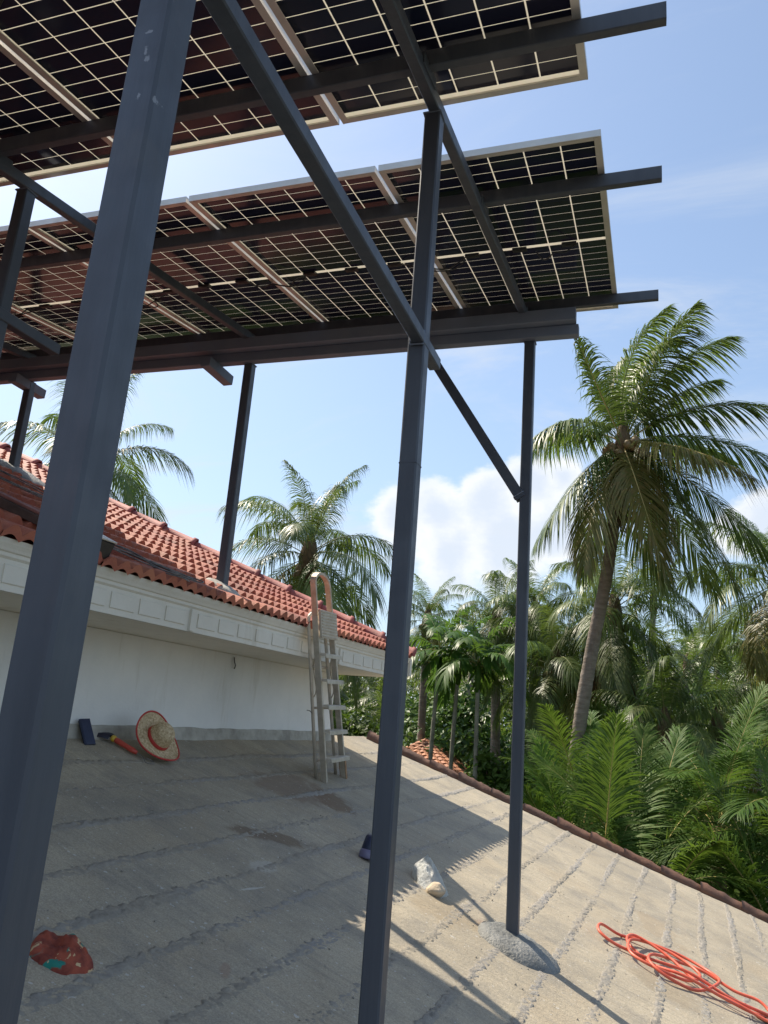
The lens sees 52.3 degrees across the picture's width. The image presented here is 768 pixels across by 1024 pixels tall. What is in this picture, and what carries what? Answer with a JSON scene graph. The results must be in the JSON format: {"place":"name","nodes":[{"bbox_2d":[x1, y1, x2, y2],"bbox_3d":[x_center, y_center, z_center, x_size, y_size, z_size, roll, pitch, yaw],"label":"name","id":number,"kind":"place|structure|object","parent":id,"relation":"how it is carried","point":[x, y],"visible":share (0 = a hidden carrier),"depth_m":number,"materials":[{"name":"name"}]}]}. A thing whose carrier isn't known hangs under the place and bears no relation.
{"place":"outdoors","nodes":[
{"label":"outdoors","id":0,"kind":"place"},
{"bbox_2d":[0,442,416,740],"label":"house","id":1,"kind":"structure","parent":0,"point":[168,648],"depth_m":6.21,"materials":[{"name":"white paint"}]},
{"bbox_2d":[0,491,39,524],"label":"wooden plank","id":2,"kind":"object","parent":1,"relation":"on","point":[21,509],"depth_m":4.16,"materials":[{"name":"brown wood"}]},
{"bbox_2d":[0,470,43,498],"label":"cable bundle","id":3,"kind":"object","parent":1,"relation":"on","point":[20,486],"visible":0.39,"depth_m":5.60,"materials":[{"name":"grey plastic"}]},
{"bbox_2d":[0,459,44,486],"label":"mortar mound","id":4,"kind":"object","parent":1,"relation":"on","point":[26,475],"visible":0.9,"depth_m":6.85,"materials":[{"name":"grey concrete"}]},
{"bbox_2d":[100,535,116,558],"bbox_3d":[-1.615,0.164,4.307,0.192,0.161,0.216,-1,-16,19],"label":"metal box","id":5,"kind":"object","parent":1,"relation":"on","point":[107,546],"visible":0.27,"depth_m":4.33,"materials":[{"name":"grey metal"}]},
{"bbox_2d":[113,544,203,582],"bbox_3d":[-1.495,0.298,4.842,0.224,0.183,0.990,-10,-20,43],"label":"cable bundle","id":6,"kind":"object","parent":1,"relation":"on","point":[155,565],"visible":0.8,"depth_m":4.89,"materials":[{"name":"grey plastic"}]},
{"bbox_2d":[206,578,238,595],"bbox_3d":[-1.227,0.591,5.947,0.310,0.167,0.284,-1,-16,19],"label":"mortar mound","id":7,"kind":"object","parent":1,"relation":"on","point":[226,588],"visible":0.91,"depth_m":5.88,"materials":[{"name":"grey concrete"}]},
{"bbox_2d":[0,0,767,725],"label":"sky","id":8,"kind":"structure","parent":0,"point":[687,96],"materials":[{"name":"blue"}]},
{"bbox_2d":[17,730,767,1023],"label":"roof slab","id":9,"kind":"structure","parent":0,"point":[108,825],"depth_m":4.54,"materials":[{"name":"concrete"}]},
{"bbox_2d":[29,930,93,975],"bbox_3d":[-1.149,1.560,2.775,0.218,0.114,0.208,18,-20,-41],"label":"printed cloth","id":10,"kind":"object","parent":9,"relation":"on","point":[66,954],"visible":1,"depth_m":2.74,"materials":[{"name":"red fabric"}]},
{"bbox_2d":[78,718,95,744],"bbox_3d":[-2.028,1.502,5.336,0.119,0.177,0.090,-2,-16,23],"label":"flat case","id":11,"kind":"object","parent":9,"relation":"on","point":[86,731],"visible":1,"depth_m":5.32,"materials":[{"name":"blue plastic"}]},
{"bbox_2d":[97,732,154,763],"bbox_3d":[-1.853,1.638,5.489,0.548,0.210,0.132,2,-15,8],"label":"hand tool","id":12,"kind":"object","parent":9,"relation":"on","point":[119,742],"visible":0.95,"depth_m":5.50,"materials":[{"name":"red plastic"}]},
{"bbox_2d":[136,710,179,760],"bbox_3d":[-1.606,1.615,5.650,0.260,0.336,0.370,-1,-16,19],"label":"straw hat","id":13,"kind":"object","parent":9,"relation":"on","point":[155,734],"visible":1,"depth_m":5.59,"materials":[{"name":"beige wicker"}]},
{"bbox_2d":[307,572,349,782],"bbox_3d":[-0.486,1.513,6.997,0.203,1.753,1.380,1,-15,14],"label":"step ladder","id":14,"kind":"object","parent":9,"relation":"on","point":[325,621],"visible":0.98,"depth_m":6.83,"materials":[{"name":"metal"}]},
{"bbox_2d":[0,0,666,1023],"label":"steel frame","id":15,"kind":"object","parent":9,"relation":"on","point":[102,360],"visible":0.98,"depth_m":2.79,"materials":[{"name":"grey paint"}]},
{"bbox_2d":[1,307,73,352],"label":"solar panel","id":16,"kind":"object","parent":15,"relation":"on","point":[62,339],"visible":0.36,"depth_m":6.96,"materials":[{"name":"black glass"}]},
{"bbox_2d":[0,0,112,186],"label":"solar panel","id":17,"kind":"object","parent":15,"relation":"on","point":[32,100],"visible":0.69,"depth_m":3.81,"materials":[{"name":"black glass"}]},
{"bbox_2d":[0,225,199,339],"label":"solar panel","id":18,"kind":"object","parent":15,"relation":"on","point":[54,293],"visible":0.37,"depth_m":6.07,"materials":[{"name":"black glass"}]},
{"bbox_2d":[0,0,339,155],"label":"solar panel","id":19,"kind":"object","parent":15,"relation":"on","point":[76,53],"visible":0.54,"depth_m":3.35,"materials":[{"name":"black glass"}]},
{"bbox_2d":[29,196,322,333],"bbox_3d":[-1.231,-1.632,5.726,1.426,0.094,2.278,-1,-7,19],"label":"solar panel","id":20,"kind":"object","parent":15,"relation":"on","point":[232,280],"visible":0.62,"depth_m":5.61,"materials":[{"name":"black glass"}]},
{"bbox_2d":[189,166,465,321],"bbox_3d":[-0.139,-1.632,5.355,1.426,0.120,2.278,-1,-7,19],"label":"solar panel","id":21,"kind":"object","parent":15,"relation":"on","point":[338,283],"visible":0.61,"depth_m":5.07,"materials":[{"name":"black glass"}]},
{"bbox_2d":[266,0,587,123],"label":"solar panel","id":22,"kind":"object","parent":15,"relation":"on","point":[325,35],"visible":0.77,"depth_m":3.22,"materials":[{"name":"black glass"}]},
{"bbox_2d":[378,129,617,311],"bbox_3d":[0.844,-1.657,5.024,1.191,0.093,2.278,-1,-7,19],"label":"solar panel","id":23,"kind":"object","parent":15,"relation":"on","point":[561,247],"visible":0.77,"depth_m":4.74,"materials":[{"name":"black glass"}]},
{"bbox_2d":[359,834,371,859],"bbox_3d":[-0.097,2.263,5.265,0.139,0.173,0.146,-1,-16,19],"label":"squat bottle","id":24,"kind":"object","parent":9,"relation":"on","point":[365,850],"visible":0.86,"depth_m":5.22,"materials":[{"name":"blue plastic"}]},
{"bbox_2d":[47,785,764,1022],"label":"mortar crumbs","id":25,"kind":"object","parent":9,"relation":"on","point":[202,942],"visible":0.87,"depth_m":4.67,"materials":[{"name":"grey concrete"}]},
{"bbox_2d":[412,855,447,898],"bbox_3d":[0.322,2.427,5.217,0.220,0.226,0.390,9,-16,-18],"label":"plastic bag","id":26,"kind":"object","parent":9,"relation":"on","point":[426,875],"visible":1,"depth_m":5.18,"materials":[{"name":"white plastic"}]},
{"bbox_2d":[477,921,559,973],"bbox_3d":[0.802,2.620,4.683,0.534,0.226,0.482,-1,-16,19],"label":"mortar mound","id":27,"kind":"object","parent":9,"relation":"on","point":[525,950],"visible":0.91,"depth_m":4.59,"materials":[{"name":"grey concrete"}]},
{"bbox_2d":[597,922,767,1022],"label":"rubber hose","id":28,"kind":"object","parent":9,"relation":"on","point":[688,976],"visible":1,"depth_m":5.41,"materials":[{"name":"rubber"}]},
{"bbox_2d":[403,729,570,760],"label":"hill","id":29,"kind":"structure","parent":0,"point":[507,729],"depth_m":63.51,"materials":[{"name":"green plant"}]},
{"bbox_2d":[445,603,489,706],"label":"coconut palm","id":30,"kind":"object","parent":29,"relation":"on","point":[472,679],"visible":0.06,"depth_m":40.00,"materials":[{"name":"green plant"}]},
{"bbox_2d":[333,609,766,753],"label":"palm wood","id":31,"kind":"object","parent":29,"relation":"on","point":[375,684],"visible":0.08,"depth_m":60.72,"materials":[{"name":"green plant"}]},
{"bbox_2d":[616,556,694,695],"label":"coconut palm","id":32,"kind":"object","parent":29,"relation":"on","point":[653,621],"visible":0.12,"depth_m":37.76,"materials":[{"name":"green plant"}]},
{"bbox_2d":[664,622,711,696],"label":"coconut palm","id":33,"kind":"object","parent":29,"relation":"on","point":[684,640],"visible":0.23,"depth_m":53.52,"materials":[{"name":"green plant"}]},
{"bbox_2d":[657,630,723,701],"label":"coconut palm","id":34,"kind":"object","parent":29,"relation":"on","point":[685,651],"visible":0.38,"depth_m":42.32,"materials":[{"name":"green plant"}]},
{"bbox_2d":[681,621,744,702],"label":"coconut palm","id":35,"kind":"object","parent":29,"relation":"on","point":[698,642],"visible":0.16,"depth_m":45.44,"materials":[{"name":"green plant"}]},
{"bbox_2d":[722,664,764,714],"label":"coconut palm","id":36,"kind":"object","parent":29,"relation":"on","point":[747,687],"visible":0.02,"depth_m":37.43,"materials":[{"name":"green plant"}]},
{"bbox_2d":[722,609,765,703],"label":"coconut palm","id":37,"kind":"object","parent":29,"relation":"on","point":[743,637],"visible":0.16,"depth_m":47.02,"materials":[{"name":"green plant"}]},
{"bbox_3d":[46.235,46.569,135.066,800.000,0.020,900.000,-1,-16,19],"label":"ground","id":38,"kind":"structure","parent":0,"visible":0},
{"bbox_2d":[0,373,194,525],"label":"coconut palm","id":39,"kind":"object","parent":38,"relation":"on","point":[130,493],"visible":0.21,"depth_m":17.25,"materials":[{"name":"green plant"}]},
{"bbox_2d":[215,460,392,629],"bbox_3d":[-1.996,5.253,17.940,4.700,13.151,4.534,-1,-16,19],"label":"coconut palm","id":40,"kind":"object","parent":38,"relation":"on","point":[307,565],"visible":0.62,"depth_m":18.66,"materials":[{"name":"green plant"}]},
{"bbox_2d":[334,574,365,717],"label":"coconut palm","id":41,"kind":"object","parent":38,"relation":"on","point":[354,683],"visible":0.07,"depth_m":22.91,"materials":[{"name":"green plant"}]},
{"bbox_2d":[333,700,378,736],"bbox_3d":[-1.874,9.261,22.559,4.972,7.978,4.865,14,-18,-33],"label":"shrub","id":42,"kind":"object","parent":38,"relation":"on","point":[356,723],"visible":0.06,"depth_m":23.45,"materials":[{"name":"green plant"}]},
{"bbox_2d":[333,704,410,749],"bbox_3d":[-1.253,9.689,23.428,4.347,7.679,4.444,-1,-16,19],"label":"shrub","id":43,"kind":"object","parent":38,"relation":"on","point":[347,723],"visible":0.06,"depth_m":23.51,"materials":[{"name":"green plant"}]},
{"bbox_2d":[362,682,473,747],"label":"broadleaf tree","id":44,"kind":"object","parent":38,"relation":"on","point":[412,711],"visible":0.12,"depth_m":28.36,"materials":[{"name":"green plant"}]},
{"bbox_2d":[385,573,477,740],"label":"coconut palm","id":45,"kind":"object","parent":38,"relation":"on","point":[430,607],"visible":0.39,"depth_m":26.73,"materials":[{"name":"green plant"}]},
{"bbox_2d":[406,738,468,774],"bbox_3d":[1.154,10.652,25.202,3.163,6.480,3.163,-1,-16,19],"label":"hut","id":46,"kind":"object","parent":38,"relation":"on","point":[439,756],"visible":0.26,"depth_m":25.25,"materials":[{"name":"orange tile"}]},
{"bbox_2d":[409,605,487,759],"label":"areca palm","id":47,"kind":"object","parent":38,"relation":"on","point":[437,635],"visible":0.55,"depth_m":21.55,"materials":[{"name":"green plant"}]},
{"bbox_2d":[417,615,503,769],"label":"areca palm","id":48,"kind":"object","parent":38,"relation":"on","point":[456,635],"visible":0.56,"depth_m":21.48,"materials":[{"name":"green plant"}]},
{"bbox_2d":[436,707,504,775],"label":"broadleaf tree","id":49,"kind":"object","parent":38,"relation":"on","point":[483,726],"visible":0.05,"depth_m":28.20,"materials":[{"name":"green plant"}]},
{"bbox_2d":[414,616,532,778],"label":"areca palm","id":50,"kind":"object","parent":38,"relation":"on","point":[445,683],"visible":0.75,"depth_m":20.81,"materials":[{"name":"green plant"}]},
{"bbox_2d":[403,678,549,779],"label":"broadleaf tree","id":51,"kind":"object","parent":38,"relation":"on","point":[463,725],"visible":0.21,"depth_m":26.45,"materials":[{"name":"green plant"}]},
{"bbox_2d":[440,560,541,784],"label":"coconut palm","id":52,"kind":"object","parent":38,"relation":"on","point":[495,741],"visible":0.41,"depth_m":24.33,"materials":[{"name":"green plant"}]},
{"bbox_2d":[463,744,565,810],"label":"broadleaf tree","id":53,"kind":"object","parent":38,"relation":"on","point":[490,771],"visible":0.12,"depth_m":20.26,"materials":[{"name":"green plant"}]},
{"bbox_2d":[480,558,588,787],"bbox_3d":[4.284,7.327,22.643,3.671,12.484,3.645,-1,-16,19],"label":"coconut palm","id":54,"kind":"object","parent":38,"relation":"on","point":[564,587],"visible":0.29,"depth_m":23.47,"materials":[{"name":"green plant"}]},
{"bbox_2d":[334,681,763,790],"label":"scrub","id":55,"kind":"object","parent":38,"relation":"on","point":[362,696],"depth_m":71.94,"materials":[{"name":"green plant"}]},
{"bbox_2d":[480,592,624,788],"bbox_3d":[4.345,7.463,20.696,4.195,11.251,4.398,-1,-16,19],"label":"coconut palm","id":56,"kind":"object","parent":38,"relation":"on","point":[552,685],"visible":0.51,"depth_m":21.15,"materials":[{"name":"green plant"}]},
{"bbox_2d":[504,668,654,832],"bbox_3d":[6.528,9.658,24.571,5.972,9.491,5.525,-1,-16,19],"label":"broadleaf tree","id":57,"kind":"object","parent":38,"relation":"on","point":[509,734],"visible":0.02,"depth_m":25.08,"materials":[{"name":"green plant"}]},
{"bbox_2d":[537,782,672,847],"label":"broadleaf tree","id":58,"kind":"object","parent":38,"relation":"on","point":[580,816],"depth_m":19.12,"materials":[{"name":"green plant"}]},
{"bbox_2d":[542,540,704,842],"bbox_3d":[5.895,6.616,19.729,4.566,12.652,4.610,-1,-16,19],"label":"coconut palm","id":59,"kind":"object","parent":38,"relation":"on","point":[618,635],"visible":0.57,"depth_m":20.29,"materials":[{"name":"green plant"}]},
{"bbox_2d":[530,299,767,816],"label":"coconut palm","id":60,"kind":"object","parent":38,"relation":"on","point":[626,485],"visible":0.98,"depth_m":16.57,"materials":[{"name":"green plant"}]},
{"bbox_2d":[587,644,767,840],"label":"coconut palm","id":61,"kind":"object","parent":38,"relation":"on","point":[665,717],"visible":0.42,"depth_m":18.64,"materials":[{"name":"green plant"}]},
{"bbox_2d":[616,656,759,824],"bbox_3d":[9.584,9.357,23.489,6.672,9.975,5.017,-1,-16,19],"label":"broadleaf tree","id":62,"kind":"object","parent":38,"relation":"on","point":[699,686],"visible":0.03,"depth_m":24.74,"materials":[{"name":"green plant"}]},
{"bbox_2d":[628,811,766,911],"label":"broadleaf tree","id":63,"kind":"object","parent":38,"relation":"on","point":[734,890],"visible":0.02,"depth_m":15.88,"materials":[{"name":"green plant"}]},
{"bbox_2d":[635,644,767,886],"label":"coconut palm","id":64,"kind":"object","parent":38,"relation":"on","point":[692,717],"visible":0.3,"depth_m":19.80,"materials":[{"name":"green plant"}]},
{"bbox_2d":[675,510,767,697],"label":"coconut palm","id":65,"kind":"object","parent":38,"relation":"on","point":[754,661],"visible":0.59,"depth_m":19.55,"materials":[{"name":"green plant"}]},
{"bbox_2d":[693,604,767,747],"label":"coconut palm","id":66,"kind":"object","parent":38,"relation":"on","point":[732,647],"visible":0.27,"depth_m":21.47,"materials":[{"name":"green plant"}]},
{"bbox_2d":[705,774,767,904],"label":"broadleaf tree","id":67,"kind":"object","parent":38,"relation":"on","point":[762,794],"visible":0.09,"depth_m":15.66,"materials":[{"name":"green plant"}]},
{"bbox_2d":[705,737,767,901],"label":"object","id":68,"kind":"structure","parent":38,"relation":"on","point":[756,784],"depth_m":22.10,"materials":[{"name":"plant"}]},
{"bbox_2d":[706,704,767,739],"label":"broadleaf tree","id":69,"kind":"object","parent":38,"relation":"on","point":[743,718],"visible":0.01,"depth_m":23.91,"materials":[{"name":"green plant"}]},
{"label":"undergrowth","id":70,"kind":"object","parent":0,"visible":0},
{"bbox_2d":[499,703,656,858],"bbox_3d":[3.596,6.113,16.049,3.240,4.533,5.522,6,-15,-5],"label":"young palm","id":71,"kind":"object","parent":70,"relation":"on","point":[549,713],"visible":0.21,"depth_m":15.60,"materials":[{"name":"green plant"}]},
{"bbox_2d":[479,735,707,879],"bbox_3d":[3.557,6.222,13.821,4.846,4.282,2.790,2,-15,10],"label":"young palm","id":72,"kind":"object","parent":70,"relation":"on","point":[539,803],"visible":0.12,"depth_m":14.50,"materials":[{"name":"green plant"}]},
{"bbox_2d":[524,710,767,909],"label":"young palm","id":73,"kind":"object","parent":70,"relation":"on","point":[608,742],"visible":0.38,"depth_m":13.16,"materials":[{"name":"green plant"}]},
{"bbox_2d":[528,719,767,876],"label":"young palm","id":74,"kind":"object","parent":70,"relation":"on","point":[660,751],"visible":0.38,"depth_m":13.89,"materials":[{"name":"green plant"}]},
{"bbox_2d":[608,681,767,891],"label":"young palm","id":75,"kind":"object","parent":70,"relation":"on","point":[734,762],"visible":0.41,"depth_m":15.33,"materials":[{"name":"green plant"}]},
{"bbox_2d":[644,726,767,877],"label":"young palm","id":76,"kind":"object","parent":70,"relation":"on","point":[661,859],"visible":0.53,"depth_m":12.53,"materials":[{"name":"green plant"}]},
{"bbox_2d":[661,746,767,913],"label":"young palm","id":77,"kind":"object","parent":70,"relation":"on","point":[754,877],"visible":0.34,"depth_m":12.39,"materials":[{"name":"green plant"}]},
{"bbox_2d":[668,840,767,896],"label":"young palm","id":78,"kind":"object","parent":70,"relation":"on","point":[691,863],"visible":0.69,"depth_m":11.48,"materials":[{"name":"green plant"}]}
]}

